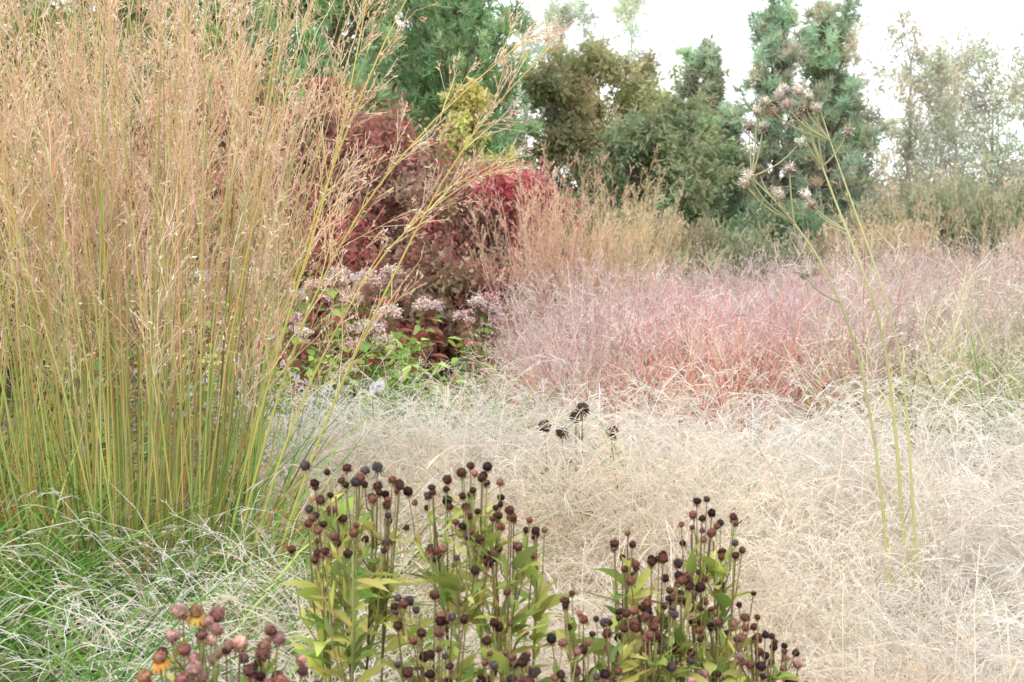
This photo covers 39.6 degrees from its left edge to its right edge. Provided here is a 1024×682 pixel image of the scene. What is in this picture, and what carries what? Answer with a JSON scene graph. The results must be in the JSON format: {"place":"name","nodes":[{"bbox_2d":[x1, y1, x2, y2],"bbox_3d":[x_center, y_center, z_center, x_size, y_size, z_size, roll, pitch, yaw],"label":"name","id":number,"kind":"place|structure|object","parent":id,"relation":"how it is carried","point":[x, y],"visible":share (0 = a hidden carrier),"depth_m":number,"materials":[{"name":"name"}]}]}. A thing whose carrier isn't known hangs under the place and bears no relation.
{"place":"outdoors","nodes":[
{"label":"outdoors","id":0,"kind":"place"},
{"bbox_2d":[0,0,73,320],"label":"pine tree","id":1,"kind":"object","parent":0,"point":[25,48],"depth_m":26.04,"materials":[{"name":"green plant"}]},
{"bbox_2d":[0,0,424,667],"bbox_3d":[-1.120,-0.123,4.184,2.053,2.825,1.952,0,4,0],"label":"tall moor grass","id":2,"kind":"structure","parent":0,"point":[166,290],"depth_m":4.01,"materials":[{"name":"beige plant"}]},
{"bbox_2d":[0,321,1018,676],"bbox_3d":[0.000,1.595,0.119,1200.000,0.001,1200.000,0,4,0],"label":"ground","id":3,"kind":"structure","parent":0,"point":[134,421],"depth_m":12.68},
{"bbox_2d":[0,25,63,307],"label":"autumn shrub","id":4,"kind":"object","parent":3,"relation":"on","point":[15,192],"visible":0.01,"depth_m":13.58,"materials":[{"name":"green plant"}]},
{"bbox_2d":[9,0,188,275],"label":"pine tree","id":5,"kind":"object","parent":3,"relation":"on","point":[123,10],"visible":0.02,"depth_m":24.25,"materials":[{"name":"green plant"}]},
{"bbox_2d":[0,0,223,403],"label":"autumn shrub","id":6,"kind":"object","parent":3,"relation":"on","point":[64,15],"visible":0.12,"depth_m":13.12,"materials":[{"name":"brown plant"}]},
{"bbox_2d":[41,0,271,292],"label":"autumn shrub","id":7,"kind":"object","parent":3,"relation":"on","point":[214,32],"visible":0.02,"depth_m":16.06,"materials":[{"name":"green plant"}]},
{"bbox_2d":[41,169,331,426],"bbox_3d":[-2.582,-0.249,11.444,2.368,2.290,2.175,-3,5,-32],"label":"autumn shrub","id":8,"kind":"object","parent":3,"relation":"on","point":[217,229],"visible":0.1,"depth_m":11.16,"materials":[{"name":"brown plant"}]},
{"bbox_2d":[28,112,348,388],"bbox_3d":[-3.112,-0.765,13.131,2.779,2.792,2.598,3,5,31],"label":"burgundy shrub","id":9,"kind":"object","parent":3,"relation":"on","point":[215,193],"visible":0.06,"depth_m":12.90,"materials":[{"name":"red plant"}]},
{"bbox_2d":[139,0,294,141],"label":"pine tree","id":10,"kind":"object","parent":3,"relation":"on","point":[200,3],"visible":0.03,"depth_m":24.33,"materials":[{"name":"green plant"}]},
{"bbox_2d":[156,603,287,681],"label":"helenium plant","id":11,"kind":"object","parent":3,"relation":"on","point":[196,670],"visible":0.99,"depth_m":1.89,"materials":[{"name":"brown plant"}]},
{"bbox_2d":[135,604,204,681],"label":"orange helenium flower","id":12,"kind":"object","parent":11,"relation":"attached to","point":[196,615],"visible":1,"depth_m":1.84,"materials":[{"name":"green plant"}]},
{"bbox_2d":[163,249,281,475],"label":"joe pye weed","id":13,"kind":"object","parent":3,"relation":"on","point":[272,341],"visible":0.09,"depth_m":9.06,"materials":[{"name":"pink plant"}]},
{"bbox_2d":[123,31,350,255],"bbox_3d":[-3.138,-1.407,15.003,3.092,3.791,2.960,2,5,28],"label":"autumn shrub","id":14,"kind":"object","parent":3,"relation":"on","point":[222,144],"visible":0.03,"depth_m":14.77,"materials":[{"name":"brown plant"}]},
{"bbox_2d":[0,290,495,566],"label":"green perennial border","id":15,"kind":"object","parent":3,"relation":"on","point":[405,380],"visible":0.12,"depth_m":7.43,"materials":[{"name":"green plant"}]},
{"bbox_2d":[130,334,385,581],"bbox_3d":[-1.098,0.569,5.888,1.090,1.188,1.146,0,4,0],"label":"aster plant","id":16,"kind":"object","parent":3,"relation":"on","point":[378,387],"visible":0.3,"depth_m":5.90,"materials":[{"name":"green plant"}]},
{"bbox_2d":[199,264,351,458],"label":"joe pye weed","id":17,"kind":"object","parent":3,"relation":"on","point":[335,293],"visible":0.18,"depth_m":8.24,"materials":[{"name":"pink plant"}]},
{"bbox_2d":[241,654,321,681],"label":"helenium plant","id":18,"kind":"object","parent":3,"relation":"on","point":[249,670],"visible":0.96,"depth_m":1.91,"materials":[{"name":"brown plant"}]},
{"bbox_2d":[249,254,379,397],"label":"joe pye weed","id":19,"kind":"object","parent":3,"relation":"on","point":[374,272],"visible":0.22,"depth_m":9.32,"materials":[{"name":"pink plant"}]},
{"bbox_2d":[235,0,410,120],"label":"pine tree","id":20,"kind":"object","parent":3,"relation":"on","point":[320,22],"visible":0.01,"depth_m":27.13,"materials":[{"name":"green plant"}]},
{"bbox_2d":[275,310,386,437],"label":"joe pye weed","id":21,"kind":"object","parent":3,"relation":"on","point":[367,345],"visible":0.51,"depth_m":7.96,"materials":[{"name":"pink plant"}]},
{"bbox_2d":[251,69,421,216],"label":"red spindle bush","id":22,"kind":"object","parent":3,"relation":"on","point":[358,88],"visible":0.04,"depth_m":16.84,"materials":[{"name":"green plant"}]},
{"bbox_2d":[289,273,384,426],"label":"joe pye weed","id":23,"kind":"object","parent":3,"relation":"on","point":[367,300],"visible":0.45,"depth_m":8.61,"materials":[{"name":"green plant"}]},
{"bbox_2d":[243,0,436,248],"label":"pine tree","id":24,"kind":"object","parent":3,"relation":"on","point":[331,22],"visible":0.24,"depth_m":23.21,"materials":[{"name":"green plant"}]},
{"bbox_2d":[222,75,480,370],"bbox_3d":[-1.867,-1.193,15.427,3.076,3.384,3.202,0,4,0],"label":"burgundy shrub","id":25,"kind":"object","parent":3,"relation":"on","point":[382,128],"visible":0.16,"depth_m":14.84,"materials":[{"name":"red plant"}]},
{"bbox_2d":[282,460,433,681],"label":"helenium plant","id":26,"kind":"object","parent":3,"relation":"on","point":[375,585],"visible":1,"depth_m":2.30,"materials":[{"name":"green plant"}]},
{"bbox_2d":[244,200,514,397],"bbox_3d":[-1.236,-0.316,12.503,2.595,1.986,2.273,0,4,0],"label":"weed","id":27,"kind":"object","parent":3,"relation":"on","point":[354,248],"visible":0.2,"depth_m":12.14,"materials":[{"name":"green plant"}]},
{"bbox_2d":[325,262,436,411],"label":"joe pye weed","id":28,"kind":"object","parent":3,"relation":"on","point":[418,329],"visible":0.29,"depth_m":9.72,"materials":[{"name":"pink plant"}]},
{"bbox_2d":[323,290,449,431],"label":"joe pye weed","id":29,"kind":"object","parent":3,"relation":"on","point":[428,314],"visible":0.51,"depth_m":8.71,"materials":[{"name":"green plant"}]},
{"bbox_2d":[218,0,580,618],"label":"tall moor grass","id":30,"kind":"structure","parent":3,"relation":"on","point":[346,195],"depth_m":3.96,"materials":[{"name":"beige plant"}]},
{"bbox_2d":[367,589,471,681],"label":"helenium plant","id":31,"kind":"object","parent":3,"relation":"on","point":[416,635],"visible":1,"depth_m":2.16,"materials":[{"name":"green plant"}]},
{"bbox_2d":[306,130,538,378],"bbox_3d":[-0.885,-0.821,14.408,2.505,2.713,2.677,0,4,0],"label":"smoke bush","id":32,"kind":"object","parent":3,"relation":"on","point":[405,192],"visible":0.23,"depth_m":14.53,"materials":[{"name":"red plant"}]},
{"bbox_2d":[348,0,512,193],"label":"pine tree","id":33,"kind":"object","parent":3,"relation":"on","point":[408,40],"visible":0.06,"depth_m":28.05,"materials":[{"name":"green plant"}]},
{"bbox_2d":[372,245,516,409],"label":"weed","id":34,"kind":"object","parent":3,"relation":"on","point":[448,271],"visible":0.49,"depth_m":11.95,"materials":[{"name":"pink plant"}]},
{"bbox_2d":[384,0,544,246],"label":"pine tree","id":35,"kind":"object","parent":3,"relation":"on","point":[454,36],"visible":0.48,"depth_m":24.12,"materials":[{"name":"green plant"}]},
{"bbox_2d":[442,292,509,442],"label":"joe pye weed","id":36,"kind":"object","parent":3,"relation":"on","point":[481,315],"visible":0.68,"depth_m":9.12,"materials":[{"name":"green plant"}]},
{"bbox_2d":[435,76,523,226],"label":"yellow autumn tree","id":37,"kind":"object","parent":3,"relation":"on","point":[474,99],"visible":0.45,"depth_m":20.75,"materials":[{"name":"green plant"}]},
{"bbox_2d":[406,209,561,377],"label":"smoke bush","id":38,"kind":"object","parent":3,"relation":"on","point":[487,252],"visible":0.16,"depth_m":14.60,"materials":[{"name":"red plant"}]},
{"bbox_2d":[389,461,585,681],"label":"helenium plant","id":39,"kind":"object","parent":3,"relation":"on","point":[524,561],"visible":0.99,"depth_m":2.31,"materials":[{"name":"green plant"}]},
{"bbox_2d":[402,158,587,386],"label":"red spindle bush","id":40,"kind":"object","parent":3,"relation":"on","point":[505,185],"visible":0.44,"depth_m":14.56,"materials":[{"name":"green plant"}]},
{"bbox_2d":[0,324,1023,681],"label":"feather grass meadow","id":41,"kind":"structure","parent":3,"relation":"on","point":[970,586],"depth_m":4.48,"materials":[{"name":"plant"}]},
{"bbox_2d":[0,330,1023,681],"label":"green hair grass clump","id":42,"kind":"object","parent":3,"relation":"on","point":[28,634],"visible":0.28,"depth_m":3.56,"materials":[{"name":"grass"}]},
{"bbox_2d":[1,0,1023,322],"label":"distant hedgerow","id":43,"kind":"object","parent":3,"relation":"on","point":[941,198],"visible":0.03,"depth_m":25.04,"materials":[{"name":"green plant"}]},
{"bbox_2d":[498,0,557,167],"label":"birch tree","id":44,"kind":"object","parent":3,"relation":"on","point":[537,47],"visible":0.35,"depth_m":39.40,"materials":[{"name":"green plant"}]},
{"bbox_2d":[476,588,581,681],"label":"helenium plant","id":45,"kind":"object","parent":3,"relation":"on","point":[496,661],"visible":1,"depth_m":2.17,"materials":[{"name":"green plant"}]},
{"bbox_2d":[515,231,594,349],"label":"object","id":46,"kind":"object","parent":3,"relation":"on","point":[565,255],"visible":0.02,"depth_m":15.78,"materials":[{"name":"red plant"}]},
{"bbox_2d":[524,0,591,191],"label":"birch tree","id":47,"kind":"object","parent":3,"relation":"on","point":[567,17],"visible":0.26,"depth_m":37.47,"materials":[{"name":"green plant"}]},
{"bbox_2d":[513,57,609,208],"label":"olive autumn tree","id":48,"kind":"object","parent":3,"relation":"on","point":[541,89],"visible":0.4,"depth_m":27.48,"materials":[{"name":"green plant"}]},
{"bbox_2d":[537,402,618,585],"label":"echinacea seedheads","id":49,"kind":"object","parent":3,"relation":"on","point":[559,433],"visible":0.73,"depth_m":5.24,"materials":[{"name":"black plant"}]},
{"bbox_2d":[562,0,633,183],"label":"birch tree","id":50,"kind":"object","parent":3,"relation":"on","point":[584,5],"visible":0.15,"depth_m":38.39,"materials":[{"name":"green plant"}]},
{"bbox_2d":[546,590,656,681],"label":"helenium plant","id":51,"kind":"object","parent":3,"relation":"on","point":[604,674],"visible":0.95,"depth_m":2.23,"materials":[{"name":"green plant"}]},
{"bbox_2d":[521,34,683,215],"bbox_3d":[1.848,-3.383,29.010,3.458,5.621,4.192,0,4,0],"label":"olive autumn tree","id":52,"kind":"object","parent":3,"relation":"on","point":[590,64],"visible":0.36,"depth_m":28.47,"materials":[{"name":"green plant"}]},
{"bbox_2d":[603,0,663,120],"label":"birch tree","id":53,"kind":"object","parent":3,"relation":"on","point":[630,8],"visible":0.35,"depth_m":37.40,"materials":[{"name":"green plant"}]},
{"bbox_2d":[577,530,717,681],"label":"helenium plant","id":54,"kind":"object","parent":3,"relation":"on","point":[662,653],"visible":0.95,"depth_m":2.31,"materials":[{"name":"green plant"}]},
{"bbox_2d":[594,83,708,215],"bbox_3d":[2.681,-3.240,30.607,3.213,5.098,2.589,-2,5,-29],"label":"olive autumn tree","id":55,"kind":"object","parent":3,"relation":"on","point":[675,109],"visible":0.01,"depth_m":30.47,"materials":[{"name":"green plant"}]},
{"bbox_2d":[580,91,741,233],"bbox_3d":[2.745,-2.541,26.662,2.947,4.291,2.673,0,4,0],"label":"olive autumn tree","id":56,"kind":"object","parent":3,"relation":"on","point":[641,141],"visible":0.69,"depth_m":26.33,"materials":[{"name":"green plant"}]},
{"bbox_2d":[669,29,732,233],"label":"pine tree","id":57,"kind":"object","parent":3,"relation":"on","point":[705,62],"visible":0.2,"depth_m":31.43,"materials":[{"name":"green plant"}]},
{"bbox_2d":[622,93,780,237],"bbox_3d":[3.727,-2.916,29.796,3.540,4.571,3.570,0,4,0],"label":"olive autumn tree","id":58,"kind":"object","parent":3,"relation":"on","point":[706,121],"visible":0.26,"depth_m":29.28,"materials":[{"name":"green plant"}]},
{"bbox_2d":[652,495,761,681],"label":"helenium plant","id":59,"kind":"object","parent":3,"relation":"on","point":[711,567],"visible":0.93,"depth_m":2.42,"materials":[{"name":"green plant"}]},
{"bbox_2d":[421,214,1023,567],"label":"pink switch grass drift","id":60,"kind":"object","parent":3,"relation":"on","point":[955,318],"visible":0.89,"depth_m":7.73,"materials":[{"name":"pink plant"}]},
{"bbox_2d":[712,100,761,224],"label":"pine tree","id":61,"kind":"object","parent":3,"relation":"on","point":[737,199],"visible":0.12,"depth_m":33.46,"materials":[{"name":"green plant"}]},
{"bbox_2d":[671,597,808,681],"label":"helenium plant","id":62,"kind":"object","parent":3,"relation":"on","point":[713,669],"visible":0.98,"depth_m":2.34,"materials":[{"name":"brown plant"}]},
{"bbox_2d":[716,0,833,226],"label":"pine tree","id":63,"kind":"object","parent":3,"relation":"on","point":[770,36],"visible":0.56,"depth_m":30.38,"materials":[{"name":"green plant"}]},
{"bbox_2d":[535,207,1023,327],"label":"ornamental grass","id":64,"kind":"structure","parent":3,"relation":"on","point":[736,250],"depth_m":16.94,"materials":[{"name":"beige plant"}]},
{"bbox_2d":[737,82,920,675],"bbox_3d":[0.910,0.287,4.030,0.552,2.029,0.148,0,4,3],"label":"ironweed seedhead stem","id":65,"kind":"object","parent":3,"relation":"on","point":[782,92],"visible":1,"depth_m":3.98,"materials":[{"name":"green plant"}]},
{"bbox_2d":[784,0,891,222],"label":"pine tree","id":66,"kind":"object","parent":3,"relation":"on","point":[830,83],"visible":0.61,"depth_m":30.70,"materials":[{"name":"green plant"}]},
{"bbox_2d":[804,98,876,202],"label":"pine tree","id":67,"kind":"object","parent":3,"relation":"on","point":[847,121],"visible":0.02,"depth_m":33.35,"materials":[{"name":"green plant"}]},
{"bbox_2d":[791,12,903,221],"bbox_3d":[7.757,-4.174,32.800,2.392,6.630,2.713,2,5,28],"label":"sparse autumn tree","id":68,"kind":"object","parent":3,"relation":"on","point":[854,115],"visible":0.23,"depth_m":32.60,"materials":[{"name":"green plant"}]},
{"bbox_2d":[867,8,963,218],"bbox_3d":[8.401,-3.786,29.754,1.763,6.311,2.225,-1,4,-14],"label":"sparse autumn tree","id":69,"kind":"object","parent":3,"relation":"on","point":[906,72],"visible":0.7,"depth_m":29.64,"materials":[{"name":"green plant"}]},
{"bbox_2d":[863,43,977,212],"bbox_3d":[9.065,-3.561,30.914,2.335,5.692,2.339,-4,6,-42],"label":"sparse autumn tree","id":70,"kind":"object","parent":3,"relation":"on","point":[937,65],"visible":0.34,"depth_m":30.48,"materials":[{"name":"green plant"}]},
{"bbox_2d":[874,157,1023,292],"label":"tall moor grass","id":71,"kind":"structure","parent":3,"relation":"on","point":[930,223],"depth_m":13.53,"materials":[{"name":"beige plant"}]},
{"bbox_2d":[897,21,1015,202],"bbox_3d":[10.441,-4.278,33.659,2.619,6.714,2.511,0,4,0],"label":"sparse autumn tree","id":72,"kind":"object","parent":3,"relation":"on","point":[963,105],"visible":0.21,"depth_m":33.46,"materials":[{"name":"green plant"}]},
{"bbox_2d":[940,29,1023,207],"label":"sparse autumn tree","id":73,"kind":"object","parent":3,"relation":"on","point":[995,154],"visible":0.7,"depth_m":28.73,"materials":[{"name":"green plant"}]},
{"bbox_2d":[970,25,1023,205],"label":"sparse autumn tree","id":74,"kind":"object","parent":3,"relation":"on","point":[1018,72],"visible":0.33,"depth_m":29.73,"materials":[{"name":"green plant"}]},
{"bbox_2d":[3,0,1023,210],"label":"sky","id":75,"kind":"structure","parent":0,"point":[670,23],"materials":[{"name":"white"}]},
{"bbox_2d":[462,141,669,386],"bbox_3d":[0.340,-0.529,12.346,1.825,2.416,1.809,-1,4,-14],"label":"tall moor grass","id":76,"kind":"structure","parent":0,"point":[528,260],"depth_m":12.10,"materials":[{"name":"beige plant"}]},
{"bbox_2d":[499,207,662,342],"bbox_3d":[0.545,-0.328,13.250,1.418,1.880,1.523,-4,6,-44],"label":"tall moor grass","id":77,"kind":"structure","parent":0,"point":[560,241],"depth_m":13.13,"materials":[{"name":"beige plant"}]},
{"bbox_2d":[525,185,695,324],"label":"tall moor grass","id":78,"kind":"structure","parent":0,"point":[625,238],"depth_m":12.45,"materials":[{"name":"beige plant"}]},
{"bbox_2d":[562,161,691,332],"bbox_3d":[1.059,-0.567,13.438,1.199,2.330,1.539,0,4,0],"label":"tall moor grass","id":79,"kind":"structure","parent":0,"point":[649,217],"depth_m":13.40,"materials":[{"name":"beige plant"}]},
{"bbox_2d":[627,46,662,85],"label":"birch tree","id":80,"kind":"object","parent":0,"point":[643,51],"visible":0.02,"depth_m":38.75,"materials":[{"name":"green plant"}]},
{"bbox_2d":[592,219,730,300],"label":"tall moor grass","id":81,"kind":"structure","parent":0,"point":[672,250],"depth_m":14.43,"materials":[{"name":"plant"}]},
{"bbox_2d":[758,179,922,306],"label":"tall moor grass","id":82,"kind":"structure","parent":0,"point":[839,248],"depth_m":13.25,"materials":[{"name":"beige plant"}]},
{"bbox_2d":[831,149,989,289],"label":"tall moor grass","id":83,"kind":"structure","parent":0,"point":[918,213],"depth_m":13.28,"materials":[{"name":"beige plant"}]},
{"bbox_2d":[977,197,1023,283],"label":"tall moor grass","id":84,"kind":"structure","parent":0,"point":[990,239],"depth_m":12.71,"materials":[{"name":"beige plant"}]}
]}

